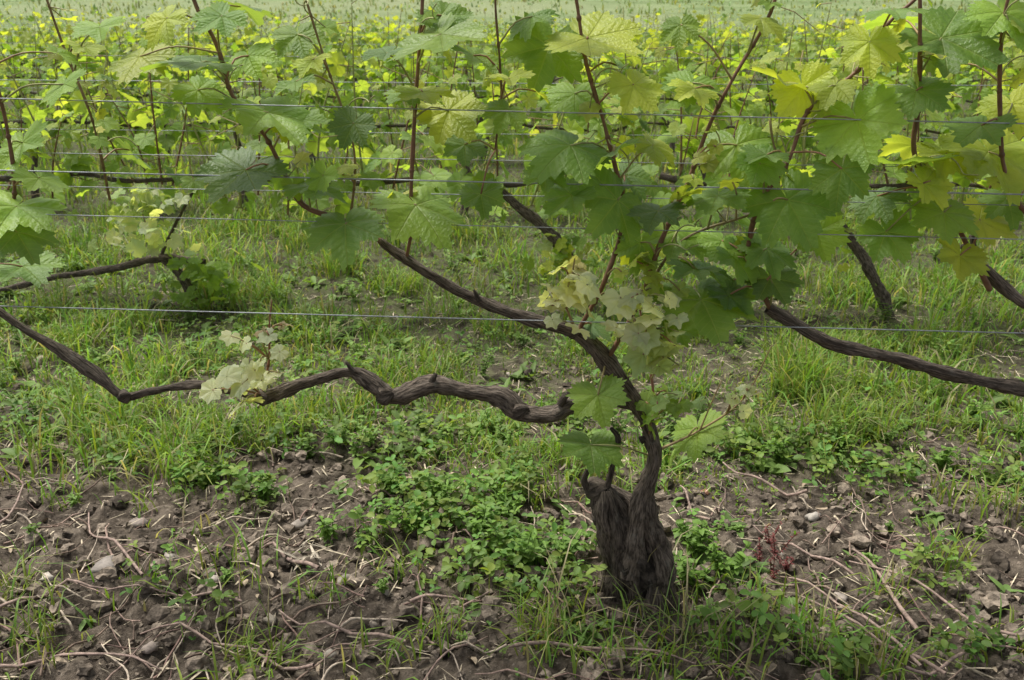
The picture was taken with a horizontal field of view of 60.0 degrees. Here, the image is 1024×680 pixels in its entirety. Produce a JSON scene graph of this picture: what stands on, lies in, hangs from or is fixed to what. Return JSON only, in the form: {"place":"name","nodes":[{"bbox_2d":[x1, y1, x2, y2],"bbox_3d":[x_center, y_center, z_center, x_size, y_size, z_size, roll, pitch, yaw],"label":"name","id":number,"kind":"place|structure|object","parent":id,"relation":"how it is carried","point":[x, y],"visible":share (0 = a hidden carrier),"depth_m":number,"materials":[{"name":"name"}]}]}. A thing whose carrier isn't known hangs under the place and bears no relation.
{"place":"outdoors","nodes":[
{"label":"outdoors","id":0,"kind":"place"},
{"bbox_2d":[0,23,836,47],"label":"trellis wire","id":1,"kind":"object","parent":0,"point":[500,35],"visible":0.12,"depth_m":13.19,"materials":[{"name":"grey metal"}]},
{"bbox_2d":[9,25,834,52],"bbox_3d":[0.000,-4.037,11.889,18.407,0.327,0.002,1,21,4],"label":"trellis wire","id":2,"kind":"object","parent":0,"point":[330,38],"visible":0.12,"depth_m":11.72,"materials":[{"name":"grey metal"}]},
{"bbox_2d":[7,36,961,79],"bbox_3d":[0.000,-2.356,7.393,12.441,0.327,0.002,1,21,4],"label":"trellis wire","id":3,"kind":"object","parent":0,"point":[456,57],"visible":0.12,"depth_m":7.47,"materials":[{"name":"grey metal"}]},
{"bbox_2d":[0,31,1003,67],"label":"trellis wire","id":4,"kind":"object","parent":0,"point":[394,65],"visible":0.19,"depth_m":8.87,"materials":[{"name":"grey metal"}]},
{"bbox_2d":[0,0,1023,679],"bbox_3d":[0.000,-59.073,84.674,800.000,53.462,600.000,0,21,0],"label":"ground","id":5,"kind":"structure","parent":0,"point":[374,606],"depth_m":2.00,"materials":[{"name":"soil"}]},
{"bbox_2d":[33,355,47,364],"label":"stone","id":6,"kind":"object","parent":5,"relation":"on","point":[40,361],"visible":0.51,"depth_m":2.69,"materials":[{"name":"beige stone"}]},
{"bbox_2d":[39,572,53,582],"bbox_3d":[-0.861,0.443,1.644,0.023,0.022,0.021,0,21,0],"label":"stone","id":7,"kind":"object","parent":5,"relation":"on","point":[50,576],"visible":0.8,"depth_m":1.64,"materials":[{"name":"white stone"}]},
{"bbox_2d":[85,555,116,574],"bbox_3d":[-0.763,0.430,1.667,0.060,0.039,0.057,0,21,0],"label":"stone","id":8,"kind":"object","parent":5,"relation":"on","point":[104,562],"visible":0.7,"depth_m":1.65,"materials":[{"name":"white stone"}]},
{"bbox_2d":[129,517,148,528],"bbox_3d":[-0.759,0.372,1.811,0.038,0.022,0.038,0,21,0],"label":"stone","id":9,"kind":"object","parent":5,"relation":"on","point":[140,522],"visible":0.88,"depth_m":1.80,"materials":[{"name":"beige stone"}]},
{"bbox_2d":[139,640,158,653],"bbox_3d":[-0.602,0.510,1.474,0.030,0.019,0.027,-7,22,-18],"label":"stone","id":10,"kind":"object","parent":5,"relation":"on","point":[150,647],"visible":1,"depth_m":1.47,"materials":[{"name":"beige stone"}]},
{"bbox_2d":[0,16,328,300],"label":"grapevine","id":11,"kind":"object","parent":5,"relation":"on","point":[146,144],"visible":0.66,"depth_m":2.99,"materials":[{"name":"green plant"}]},
{"bbox_2d":[163,552,178,560],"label":"stone","id":12,"kind":"object","parent":5,"relation":"on","point":[166,554],"visible":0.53,"depth_m":1.71,"materials":[{"name":"white stone"}]},
{"bbox_2d":[207,575,219,582],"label":"stone","id":13,"kind":"object","parent":5,"relation":"on","point":[214,578],"visible":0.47,"depth_m":1.62,"materials":[{"name":"white stone"}]},
{"bbox_2d":[263,613,275,625],"bbox_3d":[-0.422,0.486,1.548,0.026,0.019,0.029,0,21,0],"label":"stone","id":14,"kind":"object","parent":5,"relation":"on","point":[272,618],"visible":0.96,"depth_m":1.54,"materials":[{"name":"beige stone"}]},
{"bbox_2d":[291,517,308,529],"bbox_3d":[-0.438,0.384,1.833,0.034,0.026,0.038,0,21,0],"label":"stone","id":15,"kind":"object","parent":5,"relation":"on","point":[299,524],"visible":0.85,"depth_m":1.82,"materials":[{"name":"beige stone"}]},
{"bbox_2d":[323,648,336,657],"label":"stone","id":16,"kind":"object","parent":5,"relation":"on","point":[328,651],"visible":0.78,"depth_m":1.44,"materials":[{"name":"beige stone"}]},
{"bbox_2d":[337,573,350,584],"bbox_3d":[-0.310,0.446,1.635,0.027,0.024,0.033,10,23,25],"label":"stone","id":17,"kind":"object","parent":5,"relation":"on","point":[339,578],"visible":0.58,"depth_m":1.63,"materials":[{"name":"beige stone"}]},
{"bbox_2d":[369,620,377,627],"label":"stone","id":18,"kind":"object","parent":5,"relation":"on","point":[373,623],"visible":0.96,"depth_m":1.51,"materials":[{"name":"grey stone"}]},
{"bbox_2d":[423,604,434,613],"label":"stone","id":19,"kind":"object","parent":5,"relation":"on","point":[427,610],"visible":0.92,"depth_m":1.55,"materials":[{"name":"beige stone"}]},
{"bbox_2d":[0,13,936,66],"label":"grapevine row","id":20,"kind":"object","parent":5,"relation":"on","point":[343,29],"visible":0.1,"depth_m":14.96,"materials":[{"name":"green plant"}]},
{"bbox_2d":[295,22,781,43],"bbox_3d":[0.000,-5.157,14.886,22.385,0.327,0.002,1,21,4],"label":"trellis wire","id":21,"kind":"object","parent":20,"relation":"on","point":[380,22],"visible":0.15,"depth_m":15.00,"materials":[{"name":"grey metal"}]},
{"bbox_2d":[88,183,874,305],"bbox_3d":[-0.121,-0.304,2.987,2.633,0.460,0.378,0,21,0],"label":"grapevine","id":22,"kind":"object","parent":5,"relation":"on","point":[151,232],"visible":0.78,"depth_m":2.99,"materials":[{"name":"green plant"}]},
{"bbox_2d":[0,10,1010,76],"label":"grapevine row","id":23,"kind":"object","parent":5,"relation":"on","point":[14,28],"visible":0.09,"depth_m":13.42,"materials":[{"name":"green plant"}]},
{"bbox_2d":[0,13,1012,87],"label":"grapevine row","id":24,"kind":"object","parent":5,"relation":"on","point":[277,21],"visible":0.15,"depth_m":10.41,"materials":[{"name":"green plant"}]},
{"bbox_2d":[180,28,731,58],"bbox_3d":[0.000,-3.477,10.390,16.418,0.327,0.002,1,21,4],"label":"trellis wire","id":25,"kind":"object","parent":24,"relation":"on","point":[269,28],"visible":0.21,"depth_m":10.54,"materials":[{"name":"grey metal"}]},
{"bbox_2d":[0,14,1014,113],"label":"grapevine row","id":26,"kind":"object","parent":5,"relation":"on","point":[249,32],"visible":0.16,"depth_m":8.91,"materials":[{"name":"green plant"}]},
{"bbox_2d":[0,4,1018,165],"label":"grapevine row","id":27,"kind":"object","parent":5,"relation":"on","point":[439,57],"visible":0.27,"depth_m":5.89,"materials":[{"name":"green plant"}]},
{"bbox_2d":[6,43,973,97],"bbox_3d":[0.000,-1.796,5.894,10.452,0.327,0.002,1,21,4],"label":"trellis wire","id":28,"kind":"object","parent":27,"relation":"attached to","point":[388,69],"visible":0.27,"depth_m":5.96,"materials":[{"name":"grey metal"}]},
{"bbox_2d":[12,12,1007,84],"bbox_3d":[-0.050,-3.877,11.927,17.856,1.015,0.536,1,21,4],"label":"grapevine row","id":29,"kind":"object","parent":5,"relation":"on","point":[412,30],"visible":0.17,"depth_m":11.96,"materials":[{"name":"green plant"}]},
{"bbox_2d":[0,0,1023,615],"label":"grapevine","id":30,"kind":"object","parent":5,"relation":"on","point":[630,532],"visible":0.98,"depth_m":1.32,"materials":[{"name":"green plant"}]},
{"bbox_2d":[0,214,1023,679],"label":"clover","id":31,"kind":"object","parent":5,"relation":"on","point":[842,646],"visible":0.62,"depth_m":1.89,"materials":[{"name":"green plant"}]},
{"bbox_2d":[0,365,1023,679],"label":"soil clods","id":32,"kind":"object","parent":5,"relation":"on","point":[730,549],"visible":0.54,"depth_m":1.64,"materials":[{"name":"soil"}]},
{"bbox_2d":[0,375,1023,679],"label":"pruned twigs","id":33,"kind":"object","parent":5,"relation":"on","point":[422,601],"visible":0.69,"depth_m":1.57,"materials":[{"name":"brown wood"}]},
{"bbox_2d":[0,5,1023,218],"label":"grapevine row","id":34,"kind":"object","parent":5,"relation":"on","point":[170,140],"visible":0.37,"depth_m":4.42,"materials":[{"name":"green plant"}]},
{"bbox_2d":[0,55,978,127],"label":"trellis wire","id":35,"kind":"object","parent":34,"relation":"attached to","point":[411,123],"visible":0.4,"depth_m":4.44,"materials":[{"name":"grey metal"}]},
{"bbox_2d":[0,284,1023,679],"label":"dead leaf litter","id":36,"kind":"object","parent":5,"relation":"on","point":[474,660],"visible":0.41,"depth_m":1.81,"materials":[{"name":"beige plant"}]},
{"bbox_2d":[0,3,1023,129],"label":"grapevine row","id":37,"kind":"object","parent":5,"relation":"on","point":[459,63],"visible":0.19,"depth_m":7.45,"materials":[{"name":"green plant"}]},
{"bbox_2d":[0,212,1023,667],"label":"broadleaf weed","id":38,"kind":"object","parent":5,"relation":"on","point":[698,546],"visible":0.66,"depth_m":2.10,"materials":[{"name":"green plant"}]},
{"bbox_2d":[304,0,727,315],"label":"grapevine","id":39,"kind":"object","parent":5,"relation":"on","point":[367,166],"visible":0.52,"depth_m":2.87,"materials":[{"name":"green plant"}]},
{"bbox_2d":[804,511,820,521],"bbox_3d":[0.630,0.373,1.863,0.035,0.023,0.027,-10,23,-25],"label":"stone","id":40,"kind":"object","parent":5,"relation":"on","point":[813,517],"visible":0.99,"depth_m":1.85,"materials":[{"name":"white stone"}]},
{"bbox_2d":[607,1,1023,319],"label":"grapevine","id":41,"kind":"object","parent":5,"relation":"on","point":[863,257],"visible":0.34,"depth_m":2.87,"materials":[{"name":"green plant"}]},
{"bbox_2d":[834,592,847,602],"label":"stone","id":42,"kind":"object","parent":5,"relation":"on","point":[842,596],"visible":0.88,"depth_m":1.59,"materials":[{"name":"beige stone"}]},
{"bbox_2d":[764,235,1023,396],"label":"grapevine","id":43,"kind":"object","parent":5,"relation":"on","point":[1000,284],"visible":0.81,"depth_m":1.40,"materials":[{"name":"brown plant"}]},
{"bbox_2d":[920,483,931,489],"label":"stone","id":44,"kind":"object","parent":5,"relation":"on","point":[927,487],"visible":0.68,"depth_m":1.96,"materials":[{"name":"beige stone"}]},
{"bbox_2d":[0,80,1023,188],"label":"trellis wire","id":45,"kind":"object","parent":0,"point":[479,133],"visible":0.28,"depth_m":2.87,"materials":[{"name":"grey metal"}]},
{"bbox_2d":[0,0,1023,679],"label":"grass","id":46,"kind":"structure","parent":0,"point":[812,374],"depth_m":2.49,"materials":[{"name":"green plant"}]},
{"bbox_3d":[3.200,0.097,1.264,0.036,1.150,0.032,0,20,0],"label":"trellis post","id":47,"kind":"object","parent":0,"visible":0},
{"bbox_2d":[23,152,933,167],"bbox_3d":[0.000,-0.281,1.368,6.416,0.030,0.001,1,21,4],"label":"trellis wire","id":48,"kind":"object","parent":47,"relation":"attached to","point":[390,158],"visible":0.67,"depth_m":1.38,"materials":[{"name":"grey metal"}]},
{"bbox_2d":[0,185,1016,205],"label":"trellis wire","id":49,"kind":"object","parent":47,"relation":"attached to","point":[431,193],"visible":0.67,"depth_m":1.39,"materials":[{"name":"grey metal"}]},
{"bbox_2d":[0,98,1023,123],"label":"trellis wire","id":50,"kind":"object","parent":47,"relation":"attached to","point":[508,111],"visible":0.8,"depth_m":1.28,"materials":[{"name":"grey metal"}]},
{"bbox_2d":[0,170,1023,194],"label":"trellis wire","id":51,"kind":"object","parent":47,"relation":"attached to","point":[506,182],"visible":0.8,"depth_m":1.32,"materials":[{"name":"grey metal"}]},
{"bbox_2d":[0,305,1023,333],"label":"trellis wire","id":52,"kind":"object","parent":47,"relation":"attached to","point":[497,319],"visible":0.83,"depth_m":1.42,"materials":[{"name":"grey metal"}]},
{"bbox_2d":[47,214,1023,239],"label":"trellis wire","id":53,"kind":"object","parent":47,"relation":"attached to","point":[532,227],"visible":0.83,"depth_m":1.34,"materials":[{"name":"grey metal"}]}
]}

